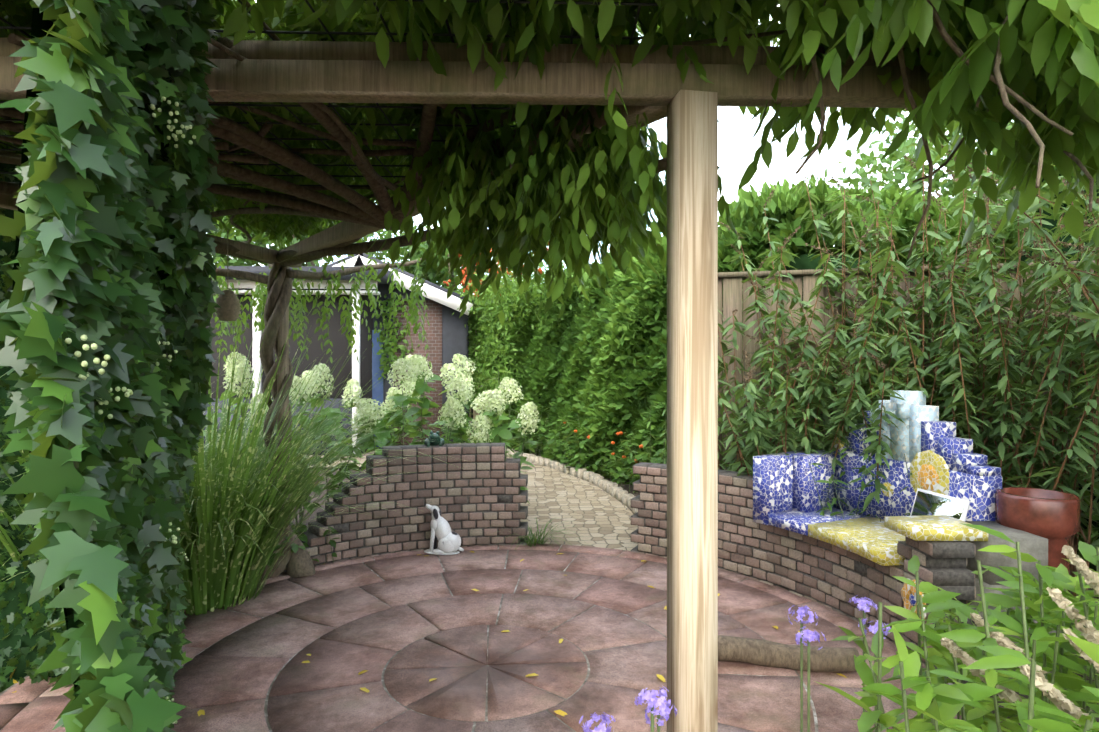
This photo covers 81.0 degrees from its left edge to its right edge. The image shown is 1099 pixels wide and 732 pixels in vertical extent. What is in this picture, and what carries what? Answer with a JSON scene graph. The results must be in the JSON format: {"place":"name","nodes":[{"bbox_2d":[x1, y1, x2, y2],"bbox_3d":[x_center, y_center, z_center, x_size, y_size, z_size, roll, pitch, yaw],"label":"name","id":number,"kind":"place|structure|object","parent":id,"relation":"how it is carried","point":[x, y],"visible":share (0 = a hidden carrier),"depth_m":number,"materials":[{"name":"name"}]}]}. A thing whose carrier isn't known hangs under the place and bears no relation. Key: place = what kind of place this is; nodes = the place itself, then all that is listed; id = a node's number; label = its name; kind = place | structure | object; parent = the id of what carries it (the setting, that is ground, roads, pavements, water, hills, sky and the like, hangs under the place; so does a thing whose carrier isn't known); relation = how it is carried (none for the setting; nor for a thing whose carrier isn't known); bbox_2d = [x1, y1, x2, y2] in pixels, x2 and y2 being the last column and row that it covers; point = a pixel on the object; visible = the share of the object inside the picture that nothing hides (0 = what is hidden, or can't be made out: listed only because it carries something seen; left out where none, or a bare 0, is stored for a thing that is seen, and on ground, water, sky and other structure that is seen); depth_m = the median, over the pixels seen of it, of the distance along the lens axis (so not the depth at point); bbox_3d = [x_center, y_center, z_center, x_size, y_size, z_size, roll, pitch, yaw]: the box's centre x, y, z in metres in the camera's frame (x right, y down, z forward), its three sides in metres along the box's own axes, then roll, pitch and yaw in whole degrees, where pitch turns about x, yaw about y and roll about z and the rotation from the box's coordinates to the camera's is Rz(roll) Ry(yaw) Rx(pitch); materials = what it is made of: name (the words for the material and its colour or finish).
{"place":"outdoors","nodes":[
{"label":"outdoors","id":0,"kind":"place"},
{"bbox_2d":[205,288,372,453],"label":"window","id":1,"kind":"structure","parent":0,"point":[339,341],"depth_m":9.94,"materials":[{"name":"grey glass"}]},
{"bbox_2d":[394,300,441,445],"bbox_3d":[-3.438,0.152,10.591,3.300,2.500,0.800,0,0,-2],"label":"brick shed","id":2,"kind":"object","parent":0,"point":[433,330],"depth_m":10.71,"materials":[{"name":"brown brick"}]},
{"bbox_2d":[292,451,637,550],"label":"cobble path","id":3,"kind":"structure","parent":0,"point":[600,517],"depth_m":6.05,"materials":[{"name":"beige stone"}]},
{"bbox_2d":[465,442,637,513],"bbox_3d":[-0.211,1.331,8.315,0.893,0.143,6.924,0,0,-25],"label":"path edging","id":4,"kind":"object","parent":3,"relation":"on","point":[620,494],"visible":0.38,"depth_m":7.64,"materials":[{"name":"stone"}]},
{"bbox_2d":[469,329,479,442],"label":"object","id":5,"kind":"object","parent":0,"point":[474,413],"depth_m":11.31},
{"bbox_2d":[0,385,1098,729],"bbox_3d":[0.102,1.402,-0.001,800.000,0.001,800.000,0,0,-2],"label":"ground","id":6,"kind":"structure","parent":0,"point":[322,509],"depth_m":6.42,"materials":[{"name":"soil"}]},
{"bbox_2d":[0,5,184,698],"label":"ivy","id":7,"kind":"object","parent":6,"relation":"on","point":[39,25],"visible":0.04,"depth_m":2.83,"materials":[{"name":"green plant"}]},
{"bbox_2d":[65,97,195,723],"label":"ivy umbels","id":8,"kind":"object","parent":7,"relation":"attached to","point":[101,371],"visible":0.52,"depth_m":0.96,"materials":[{"name":"plant"}]},
{"bbox_2d":[0,0,230,731],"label":"ivy leaves","id":9,"kind":"object","parent":6,"relation":"on","point":[102,501],"visible":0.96,"depth_m":0.88,"materials":[{"name":"green plant"}]},
{"bbox_2d":[0,315,487,614],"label":"ornamental grass","id":10,"kind":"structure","parent":6,"relation":"on","point":[228,534],"depth_m":3.56,"materials":[{"name":"green plant"}]},
{"bbox_2d":[203,284,472,454],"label":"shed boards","id":11,"kind":"object","parent":6,"relation":"on","point":[455,335],"visible":0.15,"depth_m":10.72,"materials":[{"name":"wood"}]},
{"bbox_2d":[208,253,473,308],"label":"shed roof","id":12,"kind":"structure","parent":11,"relation":"on","point":[267,270],"depth_m":9.42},
{"bbox_2d":[212,255,472,453],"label":"white house trim","id":13,"kind":"structure","parent":11,"relation":"attached to","point":[436,295],"depth_m":9.71,"materials":[{"name":"white wood"}]},
{"bbox_2d":[372,330,382,448],"bbox_3d":[-3.191,0.402,10.679,0.850,2.000,0.040,0,0,-2],"label":"blue shed door","id":14,"kind":"structure","parent":11,"relation":"attached to","point":[377,390],"depth_m":10.67,"materials":[{"name":"blue wood"}]},
{"bbox_2d":[204,370,537,532],"bbox_3d":[-1.431,0.711,5.728,2.674,1.390,1.786,0,0,-2],"label":"hydrangea","id":15,"kind":"object","parent":6,"relation":"on","point":[503,431],"depth_m":5.41,"materials":[{"name":"plant"}]},
{"bbox_2d":[223,352,540,442],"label":"hydrangea flowers","id":16,"kind":"object","parent":15,"relation":"attached to","point":[416,364],"visible":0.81,"depth_m":5.36,"materials":[{"name":"white plant"}]},
{"bbox_2d":[0,543,961,731],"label":"patio slabs","id":17,"kind":"structure","parent":6,"relation":"on","point":[224,684],"depth_m":3.05,"materials":[{"name":"brown stone"}]},
{"bbox_2d":[10,551,846,716],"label":"fallen leaves","id":18,"kind":"object","parent":17,"relation":"on","point":[559,711],"visible":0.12,"depth_m":2.81,"materials":[{"name":"yellow plant"}]},
{"bbox_2d":[424,504,463,554],"bbox_3d":[-0.770,1.181,4.670,0.295,0.353,0.162,0,0,-2],"label":"dog statue","id":19,"kind":"object","parent":17,"relation":"on","point":[447,537],"visible":1,"depth_m":4.63,"materials":[{"name":"ceramic"}]},
{"bbox_2d":[307,446,975,667],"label":"brick walls","id":20,"kind":"structure","parent":17,"relation":"on","point":[926,575],"depth_m":4.54,"materials":[{"name":"brown brick"}]},
{"bbox_2d":[284,443,974,682],"bbox_3d":[0.262,1.003,4.219,4.024,0.806,1.489,0,0,22],"label":"brick mortar","id":21,"kind":"object","parent":20,"relation":"on","point":[946,565],"visible":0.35,"depth_m":4.51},
{"bbox_2d":[424,431,444,446],"bbox_3d":[-0.874,0.554,4.858,0.160,0.135,0.162,0,0,-2],"label":"frog statue","id":22,"kind":"object","parent":21,"relation":"on","point":[436,438],"visible":0.85,"depth_m":4.81,"materials":[{"name":"ceramic"}]},
{"bbox_2d":[753,390,1001,565],"bbox_3d":[1.780,0.556,3.586,0.725,0.828,1.499,0,0,-17],"label":"mosaic bench","id":23,"kind":"object","parent":20,"relation":"on","point":[941,457],"visible":0.9,"depth_m":3.63,"materials":[{"name":"blue tile"}]},
{"bbox_2d":[910,488,969,520],"bbox_3d":[1.978,0.777,3.289,0.129,0.242,0.348,0,0,-2],"label":"mirror frame","id":24,"kind":"object","parent":23,"relation":"on","point":[965,510],"visible":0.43,"depth_m":3.22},
{"bbox_2d":[911,491,964,519],"bbox_3d":[1.970,0.775,3.288,0.111,0.212,0.317,0,0,-2],"label":"mirror","id":25,"kind":"object","parent":24,"relation":"in","point":[927,504],"visible":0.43,"depth_m":3.30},
{"bbox_2d":[901,578,925,618],"bbox_3d":[1.668,1.072,2.949,0.027,0.197,0.186,0,0,-2],"label":"ornament","id":26,"kind":"object","parent":20,"relation":"attached to","point":[908,593],"visible":0.5,"depth_m":2.96,"materials":[{"name":"ceramic"}]},
{"bbox_2d":[667,90,717,731],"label":"post","id":27,"kind":"object","parent":17,"relation":"on","point":[692,404],"visible":0.89,"depth_m":1.56,"materials":[{"name":"brown wood"}]},
{"bbox_2d":[718,635,858,671],"bbox_3d":[1.026,1.302,2.905,0.695,0.122,0.112,0,0,11],"label":"old log","id":28,"kind":"object","parent":17,"relation":"on","point":[765,653],"visible":0.73,"depth_m":2.86,"materials":[{"name":"brown wood"}]},
{"bbox_2d":[377,259,601,442],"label":"vine leaves","id":29,"kind":"object","parent":6,"relation":"on","point":[483,314],"visible":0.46,"depth_m":10.35,"materials":[{"name":"green plant"}]},
{"bbox_2d":[443,248,547,296],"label":"orange flowers","id":30,"kind":"object","parent":29,"relation":"attached to","point":[481,280],"visible":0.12,"depth_m":11.26,"materials":[{"name":"plant"}]},
{"bbox_2d":[0,38,1034,571],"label":"pergola beams","id":31,"kind":"structure","parent":6,"relation":"on","point":[348,72],"depth_m":1.59,"materials":[{"name":"brown wood"}]},
{"bbox_2d":[215,230,241,320],"bbox_3d":[-1.648,-0.465,3.295,0.128,0.465,0.125,0,0,-2],"label":"bird feeder","id":32,"kind":"object","parent":31,"relation":"hanging from","point":[229,304],"visible":0.9,"depth_m":3.26,"materials":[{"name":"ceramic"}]},
{"bbox_2d":[0,0,657,186],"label":"pergola slats","id":33,"kind":"object","parent":31,"relation":"on","point":[389,33],"visible":0.17,"depth_m":2.03,"materials":[{"name":"brown wood"}]},
{"bbox_2d":[0,0,1098,579],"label":"wisteria","id":34,"kind":"object","parent":31,"relation":"on","point":[556,204],"depth_m":1.80,"materials":[{"name":"green plant"}]},
{"bbox_2d":[485,517,585,548],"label":"grass tufts","id":35,"kind":"object","parent":6,"relation":"on","point":[531,541],"visible":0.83,"depth_m":4.88,"materials":[{"name":"plant"}]},
{"bbox_2d":[204,398,911,581],"bbox_3d":[-0.926,0.838,6.095,6.954,1.139,9.417,0,0,-2],"label":"border plant","id":36,"kind":"object","parent":6,"relation":"on","point":[586,458],"depth_m":7.29,"materials":[{"name":"green plant"}]},
{"bbox_2d":[480,171,902,484],"bbox_3d":[0.800,-0.062,9.145,1.843,3.187,8.442,0,0,-23],"label":"conifer hedge","id":37,"kind":"object","parent":6,"relation":"on","point":[597,333],"visible":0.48,"depth_m":7.35,"materials":[{"name":"green plant"}]},
{"bbox_2d":[563,421,643,462],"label":"red flowers","id":38,"kind":"object","parent":37,"relation":"on","point":[613,442],"visible":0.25,"depth_m":7.48,"materials":[{"name":"red plant"}]},
{"bbox_2d":[539,253,894,465],"bbox_3d":[1.034,0.237,9.194,1.100,2.330,8.024,0,0,-24],"label":"fence rail","id":39,"kind":"object","parent":6,"relation":"on","point":[803,262],"visible":0.07,"depth_m":5.40,"materials":[{"name":"brown wood"}]},
{"bbox_2d":[579,523,1098,731],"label":"stems","id":40,"kind":"object","parent":6,"relation":"on","point":[1031,688],"visible":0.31,"depth_m":1.71,"materials":[{"name":"green plant"}]},
{"bbox_2d":[940,545,1098,726],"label":"flower spikes","id":41,"kind":"object","parent":40,"relation":"attached to","point":[1056,697],"visible":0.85,"depth_m":1.53,"materials":[{"name":"beige plant"}]},
{"bbox_2d":[718,258,1095,548],"bbox_3d":[2.872,0.322,4.592,3.550,2.160,0.100,0,0,13],"label":"fence","id":42,"kind":"object","parent":6,"relation":"on","point":[732,291],"visible":0.1,"depth_m":4.83,"materials":[{"name":"brown wood"}]},
{"bbox_2d":[744,346,1096,530],"bbox_3d":[2.991,0.479,4.441,3.155,1.252,0.005,0,0,13],"label":"fence wire trellis","id":43,"kind":"object","parent":42,"relation":"attached to","point":[853,401],"visible":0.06,"depth_m":4.69,"materials":[{"name":"grey"}]},
{"bbox_2d":[718,120,1098,596],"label":"buddleja","id":44,"kind":"object","parent":6,"relation":"on","point":[759,436],"depth_m":3.98,"materials":[{"name":"green plant"}]},
{"bbox_2d":[719,108,1098,426],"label":"buddleja spikes","id":45,"kind":"object","parent":44,"relation":"attached to","point":[1075,318],"visible":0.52,"depth_m":4.03,"materials":[{"name":"plant"}]},
{"bbox_2d":[720,162,1098,569],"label":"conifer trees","id":46,"kind":"object","parent":6,"relation":"on","point":[891,196],"visible":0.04,"depth_m":6.13,"materials":[{"name":"green plant"}]},
{"bbox_2d":[924,164,1098,570],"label":"conifers","id":47,"kind":"object","parent":6,"relation":"on","point":[1024,258],"visible":0.05,"depth_m":4.56,"materials":[{"name":"green plant"}]},
{"bbox_2d":[965,521,1060,683],"bbox_3d":[1.960,1.082,3.516,0.459,0.640,1.483,0,0,-15],"label":"stone pedestal","id":48,"kind":"object","parent":6,"relation":"on","point":[1035,546],"visible":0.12,"depth_m":2.84,"materials":[{"name":"grey stone"}]},
{"bbox_2d":[995,487,1079,591],"bbox_3d":[2.325,1.005,3.071,0.324,0.795,0.324,0,0,-2],"label":"pot","id":49,"kind":"object","parent":6,"relation":"on","point":[1052,517],"visible":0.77,"depth_m":2.95,"materials":[{"name":"red ceramic"}]},
{"bbox_2d":[206,0,1013,294],"label":"sky","id":50,"kind":"structure","parent":0,"point":[737,148],"materials":[{"name":"white"}]},
{"bbox_2d":[207,109,1013,294],"bbox_3d":[-1.355,-3.120,15.519,33.160,9.085,21.634,0,0,-2],"label":"tree","id":51,"kind":"object","parent":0,"point":[900,153],"depth_m":13.52,"materials":[{"name":"green plant"}]}
]}

